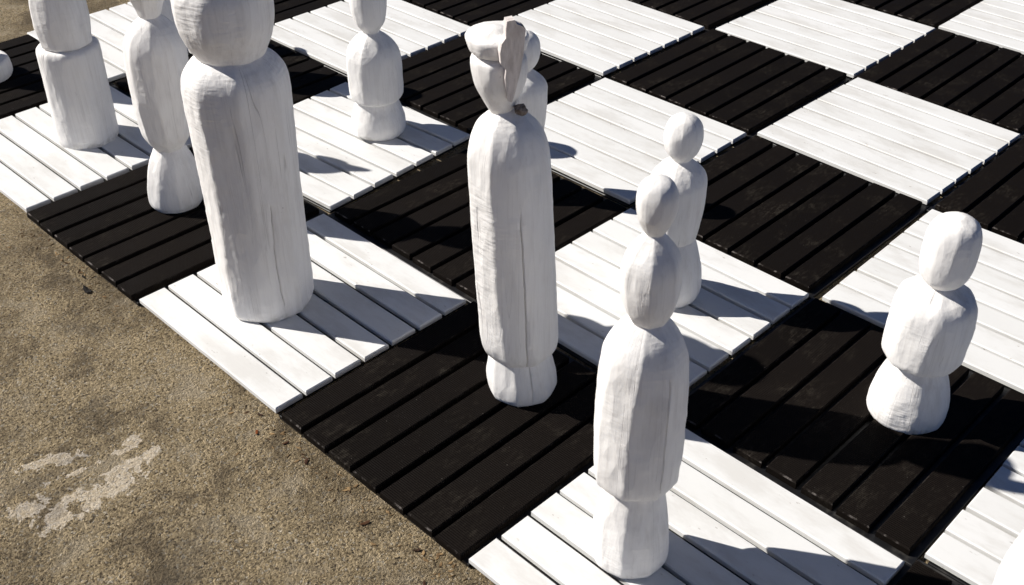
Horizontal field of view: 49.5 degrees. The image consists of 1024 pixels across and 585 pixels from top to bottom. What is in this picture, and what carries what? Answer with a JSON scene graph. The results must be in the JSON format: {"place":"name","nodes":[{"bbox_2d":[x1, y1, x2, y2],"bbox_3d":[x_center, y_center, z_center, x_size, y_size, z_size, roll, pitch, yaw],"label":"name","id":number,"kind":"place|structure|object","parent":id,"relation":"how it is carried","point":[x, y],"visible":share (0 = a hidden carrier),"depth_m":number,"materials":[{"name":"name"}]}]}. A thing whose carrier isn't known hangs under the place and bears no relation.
{"place":"outdoors","nodes":[
{"label":"outdoors","id":0,"kind":"place"},
{"bbox_2d":[0,0,1016,584],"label":"ground","id":1,"kind":"structure","parent":0,"point":[124,440],"depth_m":2.34,"materials":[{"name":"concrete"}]},
{"bbox_2d":[0,34,113,119],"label":"board tile","id":2,"kind":"object","parent":1,"relation":"on","point":[22,88],"visible":0.38,"depth_m":3.80,"materials":[{"name":"black wood"}]},
{"bbox_2d":[0,50,12,82],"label":"chess rook","id":3,"kind":"object","parent":2,"relation":"on","point":[6,68],"visible":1,"depth_m":3.80,"materials":[{"name":"white wood"}]},
{"bbox_2d":[83,285,91,292],"bbox_3d":[-1.090,-0.009,2.846,0.016,0.007,0.035,-27,44,-32],"label":"fallen leaf","id":4,"kind":"object","parent":1,"relation":"on","point":[86,289],"visible":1,"depth_m":2.85,"materials":[{"name":"grey plant"}]},
{"bbox_2d":[0,85,191,212],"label":"board tile","id":5,"kind":"object","parent":1,"relation":"on","point":[40,166],"visible":0.54,"depth_m":3.36,"materials":[{"name":"white painted wood"}]},
{"bbox_2d":[28,0,118,149],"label":"chess knight","id":6,"kind":"object","parent":5,"relation":"on","point":[69,55],"visible":1,"depth_m":3.28,"materials":[{"name":"white wood"}]},
{"bbox_2d":[27,2,192,82],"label":"board tile","id":7,"kind":"object","parent":1,"relation":"on","point":[110,27],"visible":0.19,"depth_m":4.14,"materials":[{"name":"white painted wood"}]},
{"bbox_2d":[138,0,174,23],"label":"chess pawn","id":8,"kind":"object","parent":7,"relation":"on","point":[166,11],"visible":0.11,"depth_m":4.01,"materials":[{"name":"white wood"}]},
{"bbox_2d":[27,147,327,305],"bbox_3d":[-0.947,-0.224,3.127,0.604,0.028,0.604,30,45,35],"label":"board tile","id":9,"kind":"object","parent":1,"relation":"on","point":[120,233],"visible":0.6,"depth_m":3.02,"materials":[{"name":"black wood"}]},
{"bbox_2d":[123,0,202,213],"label":"chess bishop","id":10,"kind":"object","parent":9,"relation":"on","point":[155,54],"visible":0.91,"depth_m":2.90,"materials":[{"name":"white wood"}]},
{"bbox_2d":[111,40,347,104],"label":"board tile","id":11,"kind":"object","parent":1,"relation":"on","point":[309,78],"visible":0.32,"depth_m":3.82,"materials":[{"name":"black wood"}]},
{"bbox_2d":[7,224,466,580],"bbox_3d":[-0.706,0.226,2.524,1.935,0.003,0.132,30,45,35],"label":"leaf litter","id":12,"kind":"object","parent":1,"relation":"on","point":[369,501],"visible":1,"depth_m":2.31,"materials":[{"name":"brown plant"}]},
{"bbox_2d":[139,214,465,412],"bbox_3d":[-0.522,0.027,2.778,0.575,0.029,0.588,-30,45,-35],"label":"board tile","id":13,"kind":"object","parent":1,"relation":"on","point":[368,301],"visible":0.73,"depth_m":2.71,"materials":[{"name":"white wood"}]},
{"bbox_2d":[170,0,313,322],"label":"chess king","id":14,"kind":"object","parent":13,"relation":"on","point":[236,91],"visible":1,"depth_m":2.44,"materials":[{"name":"white wood"}]},
{"bbox_2d":[274,0,343,24],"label":"board tile","id":15,"kind":"object","parent":1,"relation":"on","point":[286,9],"visible":0.16,"depth_m":4.34,"materials":[{"name":"black wood"}]},
{"bbox_2d":[270,0,469,76],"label":"board tile","id":16,"kind":"object","parent":1,"relation":"on","point":[324,36],"visible":0.65,"depth_m":4.15,"materials":[{"name":"white wood"}]},
{"bbox_2d":[293,82,469,212],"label":"board tile","id":17,"kind":"object","parent":1,"relation":"on","point":[342,164],"visible":0.59,"depth_m":3.40,"materials":[{"name":"white wood"}]},
{"bbox_2d":[346,0,405,140],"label":"chess pawn","id":18,"kind":"object","parent":17,"relation":"on","point":[374,70],"visible":1,"depth_m":3.32,"materials":[{"name":"white wood"}]},
{"bbox_2d":[279,301,597,567],"bbox_3d":[-0.090,0.266,2.443,0.604,0.029,0.604,30,45,35],"label":"board tile","id":19,"kind":"object","parent":1,"relation":"on","point":[428,433],"visible":0.73,"depth_m":2.37,"materials":[{"name":"black wood"}]},
{"bbox_2d":[465,16,557,406],"bbox_3d":[0.006,-0.154,2.235,0.178,0.895,0.177,30,45,35],"label":"chess queen","id":20,"kind":"object","parent":19,"relation":"on","point":[510,191],"visible":1,"depth_m":2.17,"materials":[{"name":"white wood"}]},
{"bbox_2d":[328,149,627,303],"bbox_3d":[-0.088,-0.225,3.122,0.617,0.028,0.604,-30,45,-35],"label":"board tile","id":21,"kind":"object","parent":1,"relation":"on","point":[419,221],"visible":0.66,"depth_m":3.08,"materials":[{"name":"black wood"}]},
{"bbox_2d":[516,30,547,128],"bbox_3d":[0.030,-0.495,3.064,0.156,0.477,0.155,30,45,35],"label":"chess pawn","id":22,"kind":"object","parent":21,"relation":"on","point":[533,98],"visible":0.23,"depth_m":2.97,"materials":[{"name":"white wood"}]},
{"bbox_2d":[402,0,554,26],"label":"board tile","id":23,"kind":"object","parent":1,"relation":"on","point":[470,13],"visible":0.69,"depth_m":4.33,"materials":[{"name":"black wood"}]},
{"bbox_2d":[399,35,601,138],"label":"board tile","id":24,"kind":"object","parent":1,"relation":"on","point":[439,84],"visible":0.5,"depth_m":3.78,"materials":[{"name":"black wood"}]},
{"bbox_2d":[503,0,703,77],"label":"board tile","id":25,"kind":"object","parent":1,"relation":"on","point":[601,38],"visible":0.9,"depth_m":4.13,"materials":[{"name":"white painted wood"}]},
{"bbox_2d":[544,78,745,206],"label":"board tile","id":26,"kind":"object","parent":1,"relation":"on","point":[605,136],"visible":0.66,"depth_m":3.46,"materials":[{"name":"white painted wood"}]},
{"bbox_2d":[555,208,808,386],"bbox_3d":[0.335,0.012,2.792,0.576,0.029,0.587,-30,45,-35],"label":"board tile","id":27,"kind":"object","parent":1,"relation":"on","point":[734,306],"visible":0.6,"depth_m":2.76,"materials":[{"name":"white painted wood"}]},
{"bbox_2d":[651,112,707,308],"bbox_3d":[0.389,-0.200,2.640,0.160,0.492,0.161,30,45,35],"label":"chess pawn","id":28,"kind":"object","parent":27,"relation":"on","point":[682,168],"visible":0.69,"depth_m":2.56,"materials":[{"name":"white wood"}]},
{"bbox_2d":[469,428,904,584],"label":"board tile","id":29,"kind":"object","parent":1,"relation":"on","point":[732,520],"visible":0.77,"depth_m":2.13,"materials":[{"name":"white painted wood"}]},
{"bbox_2d":[590,174,688,578],"bbox_3d":[0.220,0.160,1.867,0.155,0.813,0.156,30,45,35],"label":"chess bishop","id":30,"kind":"object","parent":29,"relation":"on","point":[641,402],"visible":1,"depth_m":1.81,"materials":[{"name":"white wood"}]},
{"bbox_2d":[627,0,777,32],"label":"board tile","id":31,"kind":"object","parent":1,"relation":"on","point":[708,15],"visible":0.8,"depth_m":4.32,"materials":[{"name":"black wood"}]},
{"bbox_2d":[609,29,852,139],"bbox_3d":[0.748,-0.739,3.831,0.604,0.028,0.617,30,45,35],"label":"board tile","id":32,"kind":"object","parent":1,"relation":"on","point":[750,89],"visible":0.91,"depth_m":3.79,"materials":[{"name":"black wood"}]},
{"bbox_2d":[629,136,929,299],"bbox_3d":[0.753,-0.241,3.139,0.604,0.028,0.617,30,45,35],"label":"board tile","id":33,"kind":"object","parent":1,"relation":"on","point":[812,227],"visible":0.85,"depth_m":3.09,"materials":[{"name":"black wood"}]},
{"bbox_2d":[715,0,935,77],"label":"board tile","id":34,"kind":"object","parent":1,"relation":"on","point":[851,40],"visible":0.95,"depth_m":4.12,"materials":[{"name":"white wood"}]},
{"bbox_2d":[685,297,1023,565],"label":"board tile","id":35,"kind":"object","parent":1,"relation":"on","point":[783,403],"visible":0.8,"depth_m":2.37,"materials":[{"name":"black wood"}]},
{"bbox_2d":[866,211,982,434],"bbox_3d":[0.861,0.055,2.286,0.171,0.498,0.172,30,45,35],"label":"chess pawn","id":36,"kind":"object","parent":35,"relation":"on","point":[929,329],"visible":1,"depth_m":2.23,"materials":[{"name":"white wood"}]},
{"bbox_2d":[757,77,1019,204],"bbox_3d":[1.180,-0.489,3.481,0.576,0.028,0.588,-30,45,-34],"label":"board tile","id":37,"kind":"object","parent":1,"relation":"on","point":[925,152],"visible":0.98,"depth_m":3.45,"materials":[{"name":"white wood"}]},
{"bbox_2d":[842,0,982,28],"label":"board tile","id":38,"kind":"object","parent":1,"relation":"on","point":[936,14],"visible":0.77,"depth_m":4.31,"materials":[{"name":"black wood"}]},
{"bbox_2d":[822,209,1023,394],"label":"board tile","id":39,"kind":"object","parent":1,"relation":"on","point":[867,290],"visible":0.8,"depth_m":2.78,"materials":[{"name":"white wood"}]},
{"bbox_2d":[888,559,961,584],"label":"board tile","id":40,"kind":"object","parent":1,"relation":"on","point":[918,572],"visible":1,"depth_m":2.06,"materials":[{"name":"black wood"}]},
{"bbox_2d":[849,29,1023,139],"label":"board tile","id":41,"kind":"object","parent":1,"relation":"on","point":[974,78],"visible":0.93,"depth_m":3.81,"materials":[{"name":"black wood"}]},
{"bbox_2d":[924,439,1023,584],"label":"board tile","id":42,"kind":"object","parent":1,"relation":"on","point":[973,543],"visible":1,"depth_m":2.15,"materials":[{"name":"white wood"}]},
{"bbox_2d":[926,137,1023,243],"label":"board tile","id":43,"kind":"object","parent":1,"relation":"on","point":[989,196],"visible":0.78,"depth_m":3.16,"materials":[{"name":"black wood"}]},
{"bbox_2d":[938,0,1023,55],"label":"board tile","id":44,"kind":"object","parent":1,"relation":"on","point":[1000,23],"visible":0.9,"depth_m":4.17,"materials":[{"name":"white wood"}]},
{"bbox_2d":[992,529,1023,584],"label":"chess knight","id":45,"kind":"object","parent":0,"point":[1010,570],"visible":1,"depth_m":1.49,"materials":[{"name":"white wood"}]}
]}

